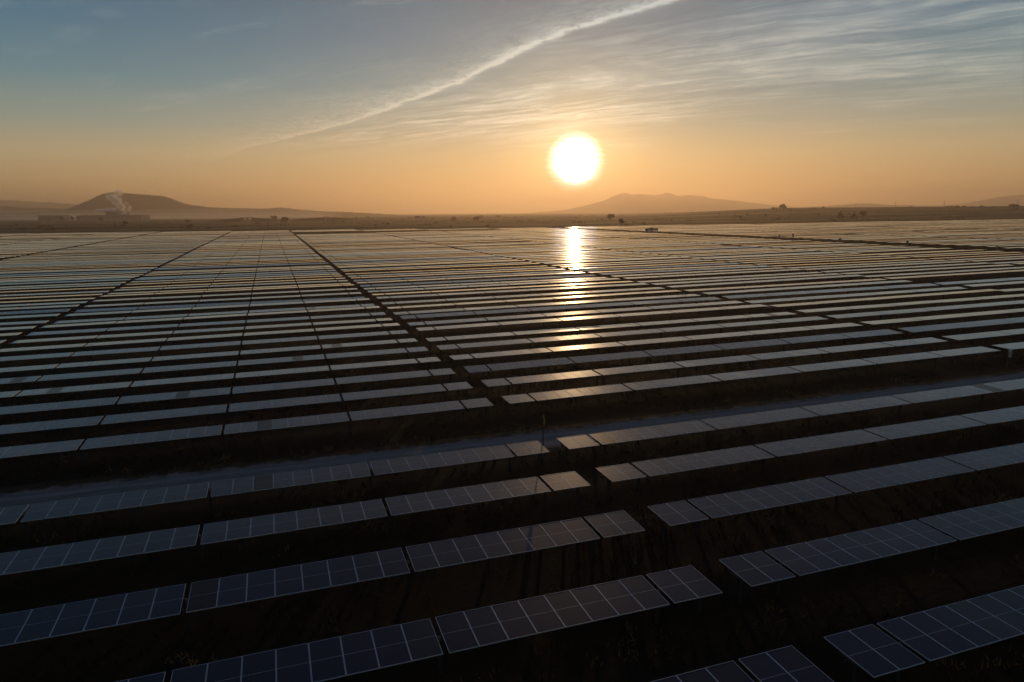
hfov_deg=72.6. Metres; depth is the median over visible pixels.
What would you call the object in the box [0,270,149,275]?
solar tracker row
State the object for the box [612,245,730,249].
solar tracker row
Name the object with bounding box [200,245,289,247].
solar tracker row
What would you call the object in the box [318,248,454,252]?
solar tracker row
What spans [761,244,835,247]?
solar tracker row
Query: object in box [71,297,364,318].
solar tracker row
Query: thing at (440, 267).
solar tracker row
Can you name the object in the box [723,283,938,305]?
solar tracker row
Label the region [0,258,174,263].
solar tracker row
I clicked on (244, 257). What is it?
solar tracker row
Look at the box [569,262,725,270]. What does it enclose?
solar tracker row
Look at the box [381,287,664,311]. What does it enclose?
solar tracker row
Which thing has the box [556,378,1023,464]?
solar tracker row
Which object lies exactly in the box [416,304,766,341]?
solar tracker row
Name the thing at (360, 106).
sky
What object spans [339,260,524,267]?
solar tracker row
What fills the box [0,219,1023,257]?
distant solar rows
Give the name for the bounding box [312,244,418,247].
solar tracker row
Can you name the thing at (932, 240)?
solar tracker row
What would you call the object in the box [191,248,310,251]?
solar tracker row
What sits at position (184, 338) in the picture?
solar tracker row
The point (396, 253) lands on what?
solar tracker row
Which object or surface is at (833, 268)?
solar tracker row
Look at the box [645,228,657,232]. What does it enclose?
inverter station
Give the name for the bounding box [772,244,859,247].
solar tracker row
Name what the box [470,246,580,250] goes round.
solar tracker row
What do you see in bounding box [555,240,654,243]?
solar tracker row
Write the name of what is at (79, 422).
solar tracker row
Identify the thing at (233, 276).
solar tracker row
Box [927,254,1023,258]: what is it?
solar tracker row
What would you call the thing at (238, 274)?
solar tracker row
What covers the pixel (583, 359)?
solar tracker row
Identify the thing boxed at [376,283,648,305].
solar tracker row
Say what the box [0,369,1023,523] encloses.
dirt road
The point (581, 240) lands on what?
solar tracker row
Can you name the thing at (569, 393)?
solar tracker row
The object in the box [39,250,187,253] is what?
solar tracker row
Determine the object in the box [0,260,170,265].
solar tracker row
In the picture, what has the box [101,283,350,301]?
solar tracker row
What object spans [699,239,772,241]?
solar tracker row
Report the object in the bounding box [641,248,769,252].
solar tracker row
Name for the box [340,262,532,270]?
solar tracker row
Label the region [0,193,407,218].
hill
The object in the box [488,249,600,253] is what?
solar tracker row
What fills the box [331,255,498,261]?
solar tracker row
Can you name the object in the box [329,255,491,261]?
solar tracker row
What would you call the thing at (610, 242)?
solar tracker row
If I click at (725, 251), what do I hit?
solar tracker row
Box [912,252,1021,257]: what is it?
solar tracker row
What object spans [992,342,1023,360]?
solar tracker row
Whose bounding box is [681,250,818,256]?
solar tracker row
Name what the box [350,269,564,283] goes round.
solar tracker row
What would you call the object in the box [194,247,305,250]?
solar tracker row
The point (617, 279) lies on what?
solar tracker row
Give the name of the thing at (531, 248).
solar tracker row
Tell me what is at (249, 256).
solar tracker row
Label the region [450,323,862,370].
solar tracker row
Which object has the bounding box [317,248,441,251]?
solar tracker row
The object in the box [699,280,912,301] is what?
solar tracker row
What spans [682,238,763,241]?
solar tracker row
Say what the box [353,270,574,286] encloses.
solar tracker row
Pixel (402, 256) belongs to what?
solar tracker row
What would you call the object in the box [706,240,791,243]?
solar tracker row
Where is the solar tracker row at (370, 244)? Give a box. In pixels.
[311,243,419,246]
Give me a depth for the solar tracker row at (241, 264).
214.48 m
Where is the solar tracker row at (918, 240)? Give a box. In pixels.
[874,238,970,241]
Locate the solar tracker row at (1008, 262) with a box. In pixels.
[993,261,1023,263]
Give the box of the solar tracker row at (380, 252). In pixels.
[324,250,445,253]
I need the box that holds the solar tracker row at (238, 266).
[154,262,328,269]
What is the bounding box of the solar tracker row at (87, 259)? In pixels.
[0,257,176,262]
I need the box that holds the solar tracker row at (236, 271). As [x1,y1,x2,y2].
[143,268,333,275]
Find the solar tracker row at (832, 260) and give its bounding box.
[757,257,911,264]
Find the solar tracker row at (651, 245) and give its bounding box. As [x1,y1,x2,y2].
[596,244,704,247]
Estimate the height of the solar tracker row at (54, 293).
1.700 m
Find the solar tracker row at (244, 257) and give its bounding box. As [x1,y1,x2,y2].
[174,255,318,260]
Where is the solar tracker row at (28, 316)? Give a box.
[0,314,59,324]
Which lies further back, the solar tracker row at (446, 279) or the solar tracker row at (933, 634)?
the solar tracker row at (446, 279)
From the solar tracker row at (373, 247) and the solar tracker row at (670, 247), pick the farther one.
the solar tracker row at (373, 247)
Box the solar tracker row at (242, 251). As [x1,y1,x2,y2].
[189,249,310,252]
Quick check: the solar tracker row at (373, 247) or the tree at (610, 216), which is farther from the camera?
the tree at (610, 216)
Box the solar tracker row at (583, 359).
[464,329,901,384]
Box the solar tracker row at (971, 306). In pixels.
[826,300,1023,323]
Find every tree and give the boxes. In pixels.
[606,214,614,219]
[778,204,786,209]
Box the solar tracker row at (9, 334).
[0,332,21,345]
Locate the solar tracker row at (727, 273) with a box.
[622,269,802,283]
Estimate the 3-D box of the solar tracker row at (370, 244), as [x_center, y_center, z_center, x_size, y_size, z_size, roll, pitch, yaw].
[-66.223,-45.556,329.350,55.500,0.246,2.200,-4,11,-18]
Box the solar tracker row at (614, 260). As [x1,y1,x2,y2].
[544,257,688,263]
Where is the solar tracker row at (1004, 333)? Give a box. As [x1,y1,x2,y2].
[942,328,1023,348]
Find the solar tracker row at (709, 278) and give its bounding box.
[636,272,821,287]
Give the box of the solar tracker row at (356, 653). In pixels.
[117,565,721,681]
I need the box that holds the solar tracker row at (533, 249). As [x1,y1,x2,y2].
[478,247,593,251]
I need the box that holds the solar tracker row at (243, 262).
[163,260,323,265]
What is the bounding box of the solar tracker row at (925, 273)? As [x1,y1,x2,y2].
[863,267,1023,282]
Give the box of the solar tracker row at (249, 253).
[187,251,313,254]
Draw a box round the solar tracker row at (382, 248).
[317,246,447,250]
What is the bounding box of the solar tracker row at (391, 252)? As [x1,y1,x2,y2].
[322,250,458,254]
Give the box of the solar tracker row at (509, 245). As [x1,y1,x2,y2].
[454,244,558,247]
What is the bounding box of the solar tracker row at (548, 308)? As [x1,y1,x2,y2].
[400,297,719,327]
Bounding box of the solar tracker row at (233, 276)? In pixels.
[129,272,337,285]
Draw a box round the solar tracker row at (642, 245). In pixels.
[590,243,699,246]
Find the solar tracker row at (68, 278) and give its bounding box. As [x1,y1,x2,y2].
[0,276,139,281]
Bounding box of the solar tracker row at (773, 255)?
[703,252,845,258]
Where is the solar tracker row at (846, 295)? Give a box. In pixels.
[743,287,968,310]
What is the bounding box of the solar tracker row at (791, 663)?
[652,645,833,681]
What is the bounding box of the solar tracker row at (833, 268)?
[804,261,969,274]
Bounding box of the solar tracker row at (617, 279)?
[367,278,618,298]
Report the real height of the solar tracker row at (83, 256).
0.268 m
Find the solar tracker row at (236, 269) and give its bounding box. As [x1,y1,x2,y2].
[150,266,327,272]
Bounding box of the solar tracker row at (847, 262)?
[771,259,926,266]
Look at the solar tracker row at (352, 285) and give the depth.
140.45 m
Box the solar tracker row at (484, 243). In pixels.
[441,242,529,244]
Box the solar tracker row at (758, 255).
[691,252,830,258]
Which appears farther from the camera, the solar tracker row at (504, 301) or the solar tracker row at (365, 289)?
the solar tracker row at (365, 289)
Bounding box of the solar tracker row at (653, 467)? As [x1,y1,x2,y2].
[596,406,1023,498]
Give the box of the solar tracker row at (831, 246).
[783,244,878,248]
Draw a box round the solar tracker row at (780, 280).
[665,275,862,294]
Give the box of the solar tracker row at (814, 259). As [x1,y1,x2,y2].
[739,256,891,263]
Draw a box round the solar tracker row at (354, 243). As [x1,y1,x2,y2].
[309,242,395,244]
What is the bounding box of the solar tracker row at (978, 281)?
[936,277,1023,291]
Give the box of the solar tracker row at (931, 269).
[841,264,1011,279]
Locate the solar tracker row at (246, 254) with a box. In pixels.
[185,252,314,255]
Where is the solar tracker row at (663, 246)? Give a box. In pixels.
[605,244,721,248]
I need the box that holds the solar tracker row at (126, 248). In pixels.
[56,247,186,250]
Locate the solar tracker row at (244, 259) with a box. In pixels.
[171,257,319,261]
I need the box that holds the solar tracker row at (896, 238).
[853,237,933,240]
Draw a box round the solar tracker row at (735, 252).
[669,250,802,255]
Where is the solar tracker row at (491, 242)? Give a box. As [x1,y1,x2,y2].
[451,241,534,243]
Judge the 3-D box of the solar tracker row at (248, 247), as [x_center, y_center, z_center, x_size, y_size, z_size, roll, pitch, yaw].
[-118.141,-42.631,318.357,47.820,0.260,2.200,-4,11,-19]
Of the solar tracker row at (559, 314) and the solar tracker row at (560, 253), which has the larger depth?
the solar tracker row at (560, 253)
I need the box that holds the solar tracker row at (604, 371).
[481,337,946,399]
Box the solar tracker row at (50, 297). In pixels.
[0,294,100,302]
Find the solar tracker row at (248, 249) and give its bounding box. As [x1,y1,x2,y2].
[197,247,309,250]
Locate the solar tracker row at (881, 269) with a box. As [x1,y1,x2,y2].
[820,262,989,276]
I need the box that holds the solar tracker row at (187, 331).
[3,318,391,353]
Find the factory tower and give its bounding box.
[122,210,128,214]
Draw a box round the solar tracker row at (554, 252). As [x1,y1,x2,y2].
[493,250,616,254]
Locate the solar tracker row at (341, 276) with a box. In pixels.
[122,275,342,291]
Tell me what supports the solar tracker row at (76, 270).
on the ground at (904, 582)
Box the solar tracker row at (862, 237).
[824,236,899,238]
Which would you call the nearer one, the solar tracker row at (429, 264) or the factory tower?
the solar tracker row at (429, 264)
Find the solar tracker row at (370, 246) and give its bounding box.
[313,244,434,247]
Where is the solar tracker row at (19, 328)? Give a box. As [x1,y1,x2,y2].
[0,326,35,337]
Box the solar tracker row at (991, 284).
[964,281,1023,294]
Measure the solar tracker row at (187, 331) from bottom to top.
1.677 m
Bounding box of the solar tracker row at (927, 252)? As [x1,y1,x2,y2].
[876,249,980,254]
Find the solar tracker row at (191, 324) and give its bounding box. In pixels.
[19,312,385,345]
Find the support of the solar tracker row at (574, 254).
on the ground at (904, 582)
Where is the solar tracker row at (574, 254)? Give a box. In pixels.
[510,252,640,257]
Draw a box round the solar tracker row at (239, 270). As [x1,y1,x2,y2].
[147,266,331,273]
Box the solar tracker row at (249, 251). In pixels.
[188,250,308,253]
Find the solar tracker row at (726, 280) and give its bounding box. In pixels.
[648,273,841,290]
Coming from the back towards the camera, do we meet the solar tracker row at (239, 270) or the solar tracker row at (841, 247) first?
the solar tracker row at (841, 247)
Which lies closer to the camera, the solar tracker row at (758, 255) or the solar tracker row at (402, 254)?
the solar tracker row at (758, 255)
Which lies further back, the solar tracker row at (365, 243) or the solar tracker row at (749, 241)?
the solar tracker row at (365, 243)
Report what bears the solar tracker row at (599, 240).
on the ground at (904, 582)
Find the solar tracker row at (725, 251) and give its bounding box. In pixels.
[660,249,791,254]
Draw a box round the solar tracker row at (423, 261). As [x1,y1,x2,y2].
[335,258,511,265]
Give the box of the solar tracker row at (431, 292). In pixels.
[372,281,632,302]
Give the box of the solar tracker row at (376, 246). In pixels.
[314,245,423,248]
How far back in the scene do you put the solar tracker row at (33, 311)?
114.59 m
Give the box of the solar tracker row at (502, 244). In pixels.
[451,243,546,246]
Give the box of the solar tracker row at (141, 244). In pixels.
[84,243,193,245]
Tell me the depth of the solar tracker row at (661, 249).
261.62 m
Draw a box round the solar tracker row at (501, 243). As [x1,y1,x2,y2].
[444,242,544,245]
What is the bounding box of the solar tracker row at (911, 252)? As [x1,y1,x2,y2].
[860,250,957,254]
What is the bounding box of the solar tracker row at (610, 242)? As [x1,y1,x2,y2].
[560,240,664,243]
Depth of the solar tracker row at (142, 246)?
337.06 m
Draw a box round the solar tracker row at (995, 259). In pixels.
[970,258,1023,261]
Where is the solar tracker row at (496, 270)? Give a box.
[348,267,554,281]
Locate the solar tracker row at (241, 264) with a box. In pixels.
[162,261,324,267]
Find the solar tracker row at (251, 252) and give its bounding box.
[185,251,296,254]
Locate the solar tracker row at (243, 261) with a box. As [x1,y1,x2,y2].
[167,259,319,263]
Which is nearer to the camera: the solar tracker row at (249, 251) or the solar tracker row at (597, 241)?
the solar tracker row at (249, 251)
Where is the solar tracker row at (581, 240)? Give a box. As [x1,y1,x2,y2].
[537,239,619,241]
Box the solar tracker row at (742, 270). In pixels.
[613,267,784,281]
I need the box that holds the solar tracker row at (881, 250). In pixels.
[831,248,931,251]
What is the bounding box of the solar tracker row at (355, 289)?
[90,288,357,308]
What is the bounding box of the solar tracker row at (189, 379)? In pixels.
[0,357,440,404]
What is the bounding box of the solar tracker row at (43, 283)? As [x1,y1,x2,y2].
[0,279,129,289]
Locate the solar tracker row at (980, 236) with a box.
[949,234,1023,237]
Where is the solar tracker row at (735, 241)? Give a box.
[698,239,779,242]
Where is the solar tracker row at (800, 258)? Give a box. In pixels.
[727,254,875,261]
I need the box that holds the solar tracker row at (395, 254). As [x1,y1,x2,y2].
[324,251,474,256]
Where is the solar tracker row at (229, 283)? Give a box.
[114,278,345,292]
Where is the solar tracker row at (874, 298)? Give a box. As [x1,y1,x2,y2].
[769,289,999,312]
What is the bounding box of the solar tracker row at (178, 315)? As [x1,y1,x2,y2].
[49,304,374,330]
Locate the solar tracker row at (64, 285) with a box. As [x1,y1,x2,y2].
[0,282,124,292]
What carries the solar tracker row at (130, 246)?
on the ground at (904, 582)
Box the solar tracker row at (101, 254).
[20,252,180,256]
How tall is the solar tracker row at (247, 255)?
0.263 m
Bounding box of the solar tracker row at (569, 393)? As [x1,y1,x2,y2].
[502,346,1000,417]
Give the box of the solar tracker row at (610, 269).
[575,263,739,274]
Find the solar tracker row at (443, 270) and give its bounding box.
[345,266,546,274]
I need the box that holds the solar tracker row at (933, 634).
[824,585,1023,681]
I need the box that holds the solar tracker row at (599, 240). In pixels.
[546,239,643,242]
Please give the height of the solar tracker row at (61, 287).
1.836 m
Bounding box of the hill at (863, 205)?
[798,203,942,207]
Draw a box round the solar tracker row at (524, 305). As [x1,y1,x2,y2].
[393,294,700,321]
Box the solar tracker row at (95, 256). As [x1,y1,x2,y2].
[11,254,182,258]
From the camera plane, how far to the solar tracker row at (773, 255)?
219.31 m
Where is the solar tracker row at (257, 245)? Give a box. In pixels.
[207,244,305,246]
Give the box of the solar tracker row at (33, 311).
[0,309,69,321]
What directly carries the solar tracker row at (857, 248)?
on the ground at (904, 582)
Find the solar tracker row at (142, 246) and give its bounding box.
[68,245,201,248]
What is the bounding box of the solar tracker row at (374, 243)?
[311,242,426,245]
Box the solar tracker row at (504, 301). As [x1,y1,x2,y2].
[387,290,679,316]
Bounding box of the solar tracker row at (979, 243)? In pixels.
[940,241,1023,244]
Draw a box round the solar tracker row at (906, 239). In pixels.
[868,238,945,240]
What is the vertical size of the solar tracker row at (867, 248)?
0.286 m
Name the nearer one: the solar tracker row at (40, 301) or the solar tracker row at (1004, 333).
the solar tracker row at (1004, 333)
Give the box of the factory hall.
[81,215,149,220]
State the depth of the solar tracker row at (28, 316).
108.91 m
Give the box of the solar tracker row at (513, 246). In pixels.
[462,245,559,248]
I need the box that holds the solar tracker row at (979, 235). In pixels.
[943,234,1018,236]
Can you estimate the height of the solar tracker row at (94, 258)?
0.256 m
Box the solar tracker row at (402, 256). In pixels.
[327,253,483,258]
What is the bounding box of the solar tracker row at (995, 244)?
[969,243,1023,245]
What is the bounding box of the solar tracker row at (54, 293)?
[0,291,107,300]
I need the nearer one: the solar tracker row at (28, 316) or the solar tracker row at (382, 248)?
the solar tracker row at (28, 316)
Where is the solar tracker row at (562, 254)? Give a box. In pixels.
[504,252,622,256]
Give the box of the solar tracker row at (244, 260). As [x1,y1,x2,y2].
[169,258,320,262]
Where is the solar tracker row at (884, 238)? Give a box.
[843,236,933,239]
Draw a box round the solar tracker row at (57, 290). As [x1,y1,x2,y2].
[0,287,113,296]
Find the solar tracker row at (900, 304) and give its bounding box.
[796,294,1023,316]
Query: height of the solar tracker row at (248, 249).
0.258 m
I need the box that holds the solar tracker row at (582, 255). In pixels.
[517,253,649,258]
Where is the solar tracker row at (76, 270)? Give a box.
[0,268,153,273]
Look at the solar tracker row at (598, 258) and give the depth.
219.64 m
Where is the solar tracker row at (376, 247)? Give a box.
[315,245,443,249]
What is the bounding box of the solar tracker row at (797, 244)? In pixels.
[757,242,842,245]
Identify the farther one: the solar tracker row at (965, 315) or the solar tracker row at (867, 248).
the solar tracker row at (867, 248)
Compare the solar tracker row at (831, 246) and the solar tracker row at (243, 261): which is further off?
the solar tracker row at (831, 246)
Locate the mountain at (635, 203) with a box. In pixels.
[533,193,797,212]
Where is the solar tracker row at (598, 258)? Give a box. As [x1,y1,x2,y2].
[529,255,668,261]
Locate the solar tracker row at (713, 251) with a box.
[652,248,778,253]
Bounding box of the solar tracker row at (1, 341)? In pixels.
[0,340,5,354]
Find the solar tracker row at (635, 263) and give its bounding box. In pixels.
[559,260,714,267]
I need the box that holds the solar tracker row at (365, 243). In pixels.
[320,242,410,244]
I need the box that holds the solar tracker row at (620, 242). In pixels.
[567,241,668,244]
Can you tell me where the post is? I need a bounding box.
[542,415,544,458]
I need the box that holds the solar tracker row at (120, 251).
[52,249,192,252]
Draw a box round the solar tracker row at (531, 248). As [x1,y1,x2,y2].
[474,247,587,250]
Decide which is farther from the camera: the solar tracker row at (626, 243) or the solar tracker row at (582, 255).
the solar tracker row at (626, 243)
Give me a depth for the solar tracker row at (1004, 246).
252.94 m
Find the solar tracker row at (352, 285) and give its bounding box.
[93,284,353,304]
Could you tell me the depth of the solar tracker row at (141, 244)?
362.49 m
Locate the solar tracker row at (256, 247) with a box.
[196,246,307,249]
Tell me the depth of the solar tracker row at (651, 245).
289.00 m
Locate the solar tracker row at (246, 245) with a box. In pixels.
[201,244,285,246]
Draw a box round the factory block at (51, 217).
[37,215,69,220]
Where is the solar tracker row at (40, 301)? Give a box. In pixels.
[0,298,93,305]
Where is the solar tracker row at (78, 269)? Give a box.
[0,267,156,272]
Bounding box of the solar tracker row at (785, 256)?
[715,253,858,260]
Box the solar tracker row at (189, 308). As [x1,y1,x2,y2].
[59,298,369,323]
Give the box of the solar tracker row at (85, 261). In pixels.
[0,259,172,264]
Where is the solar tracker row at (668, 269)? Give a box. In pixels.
[587,265,752,277]
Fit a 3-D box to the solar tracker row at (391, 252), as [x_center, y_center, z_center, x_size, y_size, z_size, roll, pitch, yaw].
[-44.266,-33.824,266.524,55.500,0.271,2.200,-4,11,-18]
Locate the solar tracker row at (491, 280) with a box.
[360,274,595,290]
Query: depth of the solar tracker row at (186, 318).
105.80 m
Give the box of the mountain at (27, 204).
[0,200,77,208]
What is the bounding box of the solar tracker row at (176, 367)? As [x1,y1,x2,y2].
[0,347,428,388]
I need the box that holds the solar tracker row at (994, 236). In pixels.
[963,235,1023,237]
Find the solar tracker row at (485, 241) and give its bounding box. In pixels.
[435,240,530,243]
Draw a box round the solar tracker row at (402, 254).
[326,252,479,257]
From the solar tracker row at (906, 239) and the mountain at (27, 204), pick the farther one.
the mountain at (27, 204)
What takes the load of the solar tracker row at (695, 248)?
on the ground at (904, 582)
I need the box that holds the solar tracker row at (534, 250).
[483,248,600,252]
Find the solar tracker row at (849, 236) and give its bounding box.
[803,235,890,238]
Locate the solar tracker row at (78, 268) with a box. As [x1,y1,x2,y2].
[0,265,159,270]
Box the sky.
[0,0,1023,213]
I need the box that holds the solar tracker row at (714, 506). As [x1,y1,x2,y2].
[648,443,1023,543]
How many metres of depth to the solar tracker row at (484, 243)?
327.23 m
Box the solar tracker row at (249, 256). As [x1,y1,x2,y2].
[177,254,317,259]
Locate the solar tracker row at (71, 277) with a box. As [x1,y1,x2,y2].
[0,274,142,279]
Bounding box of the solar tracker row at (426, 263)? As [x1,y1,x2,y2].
[337,259,516,266]
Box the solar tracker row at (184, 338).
[0,323,399,357]
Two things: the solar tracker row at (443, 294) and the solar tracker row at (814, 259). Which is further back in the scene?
the solar tracker row at (814, 259)
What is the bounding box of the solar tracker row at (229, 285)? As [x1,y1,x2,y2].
[111,280,347,295]
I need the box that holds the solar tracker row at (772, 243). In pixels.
[731,241,819,244]
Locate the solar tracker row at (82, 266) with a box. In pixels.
[0,264,162,269]
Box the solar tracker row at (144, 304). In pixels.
[79,292,361,312]
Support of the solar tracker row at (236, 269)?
on the ground at (904, 582)
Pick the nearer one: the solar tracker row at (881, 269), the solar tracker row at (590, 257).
the solar tracker row at (881, 269)
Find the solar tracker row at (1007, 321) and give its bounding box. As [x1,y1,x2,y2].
[898,317,1023,339]
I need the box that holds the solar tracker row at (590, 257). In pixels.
[522,254,658,259]
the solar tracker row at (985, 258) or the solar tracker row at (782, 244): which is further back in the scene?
the solar tracker row at (782, 244)
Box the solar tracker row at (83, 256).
[20,253,184,257]
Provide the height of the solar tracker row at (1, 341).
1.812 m
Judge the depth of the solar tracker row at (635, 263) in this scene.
197.32 m
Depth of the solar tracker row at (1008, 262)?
184.95 m
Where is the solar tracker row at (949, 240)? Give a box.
[899,239,996,242]
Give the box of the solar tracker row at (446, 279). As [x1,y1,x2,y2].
[356,272,584,289]
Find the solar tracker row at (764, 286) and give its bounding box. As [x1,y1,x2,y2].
[682,279,886,297]
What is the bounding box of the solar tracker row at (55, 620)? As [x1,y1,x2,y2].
[0,510,644,646]
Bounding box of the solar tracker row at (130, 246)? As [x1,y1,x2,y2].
[71,244,201,247]
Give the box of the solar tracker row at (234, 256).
[178,254,312,258]
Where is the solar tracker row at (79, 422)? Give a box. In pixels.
[0,382,472,436]
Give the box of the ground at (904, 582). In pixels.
[0,206,1023,681]
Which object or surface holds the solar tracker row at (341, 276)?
on the ground at (904, 582)
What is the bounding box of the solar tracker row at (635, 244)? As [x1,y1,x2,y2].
[584,242,694,246]
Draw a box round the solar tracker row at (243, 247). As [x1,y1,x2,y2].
[198,245,306,248]
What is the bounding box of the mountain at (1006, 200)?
[936,194,1023,206]
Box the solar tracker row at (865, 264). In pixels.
[786,260,949,272]
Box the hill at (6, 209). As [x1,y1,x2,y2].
[0,206,60,212]
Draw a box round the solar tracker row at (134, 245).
[77,243,203,246]
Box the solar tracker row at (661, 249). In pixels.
[625,247,719,250]
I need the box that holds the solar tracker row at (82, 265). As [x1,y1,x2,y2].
[0,262,164,267]
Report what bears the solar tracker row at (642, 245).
on the ground at (904, 582)
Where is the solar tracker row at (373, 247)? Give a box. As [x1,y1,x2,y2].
[318,245,440,248]
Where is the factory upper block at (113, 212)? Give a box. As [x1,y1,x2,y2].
[105,211,121,214]
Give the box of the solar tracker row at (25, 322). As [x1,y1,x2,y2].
[0,320,48,330]
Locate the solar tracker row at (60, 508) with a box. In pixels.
[0,440,548,540]
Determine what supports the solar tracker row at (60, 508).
on the ground at (904, 582)
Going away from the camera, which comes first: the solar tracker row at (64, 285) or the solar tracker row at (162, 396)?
the solar tracker row at (162, 396)
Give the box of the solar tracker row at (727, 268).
[599,265,770,280]
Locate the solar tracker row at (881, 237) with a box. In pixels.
[833,236,923,239]
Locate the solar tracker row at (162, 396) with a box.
[0,368,455,414]
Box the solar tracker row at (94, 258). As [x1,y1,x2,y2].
[0,256,178,261]
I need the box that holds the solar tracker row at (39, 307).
[0,304,79,315]
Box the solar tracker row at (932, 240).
[890,239,973,242]
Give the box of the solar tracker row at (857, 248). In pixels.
[813,246,903,249]
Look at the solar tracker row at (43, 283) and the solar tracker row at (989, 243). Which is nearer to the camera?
the solar tracker row at (43, 283)
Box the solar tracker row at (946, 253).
[894,251,1001,256]
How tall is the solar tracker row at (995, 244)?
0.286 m
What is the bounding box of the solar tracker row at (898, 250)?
[847,248,949,252]
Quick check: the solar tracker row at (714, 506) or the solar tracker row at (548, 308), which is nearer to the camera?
the solar tracker row at (714, 506)
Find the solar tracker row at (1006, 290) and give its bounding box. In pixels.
[999,288,1023,298]
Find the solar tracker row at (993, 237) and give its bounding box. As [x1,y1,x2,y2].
[973,236,1023,237]
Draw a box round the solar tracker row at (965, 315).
[861,308,1023,330]
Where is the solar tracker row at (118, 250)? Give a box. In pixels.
[44,248,193,252]
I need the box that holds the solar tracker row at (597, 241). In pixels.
[553,239,651,242]
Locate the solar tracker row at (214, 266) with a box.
[158,263,320,268]
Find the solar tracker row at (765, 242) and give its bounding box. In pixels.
[722,240,811,243]
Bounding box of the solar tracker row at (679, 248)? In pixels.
[618,246,737,250]
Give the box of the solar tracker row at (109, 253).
[38,251,189,254]
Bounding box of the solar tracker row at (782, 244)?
[741,242,830,245]
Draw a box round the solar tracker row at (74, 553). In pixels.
[0,471,589,574]
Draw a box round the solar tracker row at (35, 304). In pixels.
[0,301,87,310]
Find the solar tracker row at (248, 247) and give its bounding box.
[206,246,306,248]
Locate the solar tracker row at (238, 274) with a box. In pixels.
[139,270,335,278]
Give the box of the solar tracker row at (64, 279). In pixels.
[0,277,134,282]
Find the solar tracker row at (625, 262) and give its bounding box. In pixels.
[552,259,700,265]
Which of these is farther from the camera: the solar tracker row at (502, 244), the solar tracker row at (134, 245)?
the solar tracker row at (134, 245)
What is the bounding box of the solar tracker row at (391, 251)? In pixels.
[319,249,458,253]
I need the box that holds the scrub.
[0,206,1018,229]
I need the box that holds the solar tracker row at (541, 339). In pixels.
[437,316,825,360]
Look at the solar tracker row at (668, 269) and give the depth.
180.03 m
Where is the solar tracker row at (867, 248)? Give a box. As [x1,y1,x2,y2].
[819,247,916,250]
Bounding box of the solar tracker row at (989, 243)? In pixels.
[956,242,1023,245]
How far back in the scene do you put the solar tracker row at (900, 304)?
110.80 m
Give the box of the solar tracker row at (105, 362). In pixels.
[0,338,416,373]
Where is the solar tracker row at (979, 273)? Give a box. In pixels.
[887,270,1023,285]
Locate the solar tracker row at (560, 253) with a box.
[499,251,621,255]
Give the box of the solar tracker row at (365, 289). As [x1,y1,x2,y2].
[363,277,605,295]
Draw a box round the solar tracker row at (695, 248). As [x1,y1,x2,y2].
[634,246,758,251]
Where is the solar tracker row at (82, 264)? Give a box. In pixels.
[0,261,167,266]
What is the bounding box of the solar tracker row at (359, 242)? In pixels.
[308,241,404,243]
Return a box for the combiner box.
[1006,350,1012,369]
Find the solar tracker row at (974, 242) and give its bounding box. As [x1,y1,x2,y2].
[927,240,1023,244]
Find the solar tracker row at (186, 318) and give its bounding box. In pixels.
[35,306,379,337]
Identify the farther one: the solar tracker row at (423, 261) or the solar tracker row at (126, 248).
the solar tracker row at (126, 248)
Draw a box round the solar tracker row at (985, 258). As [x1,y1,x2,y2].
[950,256,1023,260]
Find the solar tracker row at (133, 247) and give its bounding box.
[60,246,196,249]
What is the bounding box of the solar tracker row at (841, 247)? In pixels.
[796,245,889,249]
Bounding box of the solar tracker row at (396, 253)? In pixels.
[323,250,469,255]
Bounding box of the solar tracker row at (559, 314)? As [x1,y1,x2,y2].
[408,301,743,334]
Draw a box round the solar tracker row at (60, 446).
[0,398,493,465]
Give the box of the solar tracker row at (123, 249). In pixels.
[49,248,182,251]
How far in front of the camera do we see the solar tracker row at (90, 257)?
254.95 m
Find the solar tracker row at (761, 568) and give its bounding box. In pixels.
[719,498,1023,605]
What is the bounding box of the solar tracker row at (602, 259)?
[536,256,676,262]
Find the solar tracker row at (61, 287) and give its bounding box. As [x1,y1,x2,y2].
[0,284,119,293]
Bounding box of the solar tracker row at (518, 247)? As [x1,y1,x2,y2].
[465,246,566,249]
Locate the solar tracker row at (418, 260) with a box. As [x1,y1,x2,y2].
[333,257,505,263]
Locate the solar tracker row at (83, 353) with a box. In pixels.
[0,330,407,367]
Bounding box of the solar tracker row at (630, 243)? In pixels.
[578,242,680,245]
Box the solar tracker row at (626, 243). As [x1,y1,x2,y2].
[577,241,680,244]
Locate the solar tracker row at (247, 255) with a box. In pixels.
[185,253,315,256]
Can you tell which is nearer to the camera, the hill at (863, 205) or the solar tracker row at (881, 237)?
the solar tracker row at (881, 237)
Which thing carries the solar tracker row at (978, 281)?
on the ground at (904, 582)
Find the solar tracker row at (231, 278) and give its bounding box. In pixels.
[126,273,340,286]
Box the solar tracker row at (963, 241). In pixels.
[914,239,1012,243]
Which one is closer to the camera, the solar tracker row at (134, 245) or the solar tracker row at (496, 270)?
the solar tracker row at (496, 270)
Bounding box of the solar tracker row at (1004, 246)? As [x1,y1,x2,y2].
[986,245,1023,246]
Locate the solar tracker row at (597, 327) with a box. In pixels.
[425,312,794,350]
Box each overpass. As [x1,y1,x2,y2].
[209,217,279,221]
[288,217,359,220]
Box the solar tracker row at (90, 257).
[4,255,180,259]
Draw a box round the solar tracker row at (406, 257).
[328,254,488,259]
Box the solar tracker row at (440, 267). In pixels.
[343,263,539,271]
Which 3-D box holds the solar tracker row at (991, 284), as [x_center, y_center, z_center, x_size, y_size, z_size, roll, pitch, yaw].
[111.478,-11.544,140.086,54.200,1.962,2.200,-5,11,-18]
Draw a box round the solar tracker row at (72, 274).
[0,272,145,277]

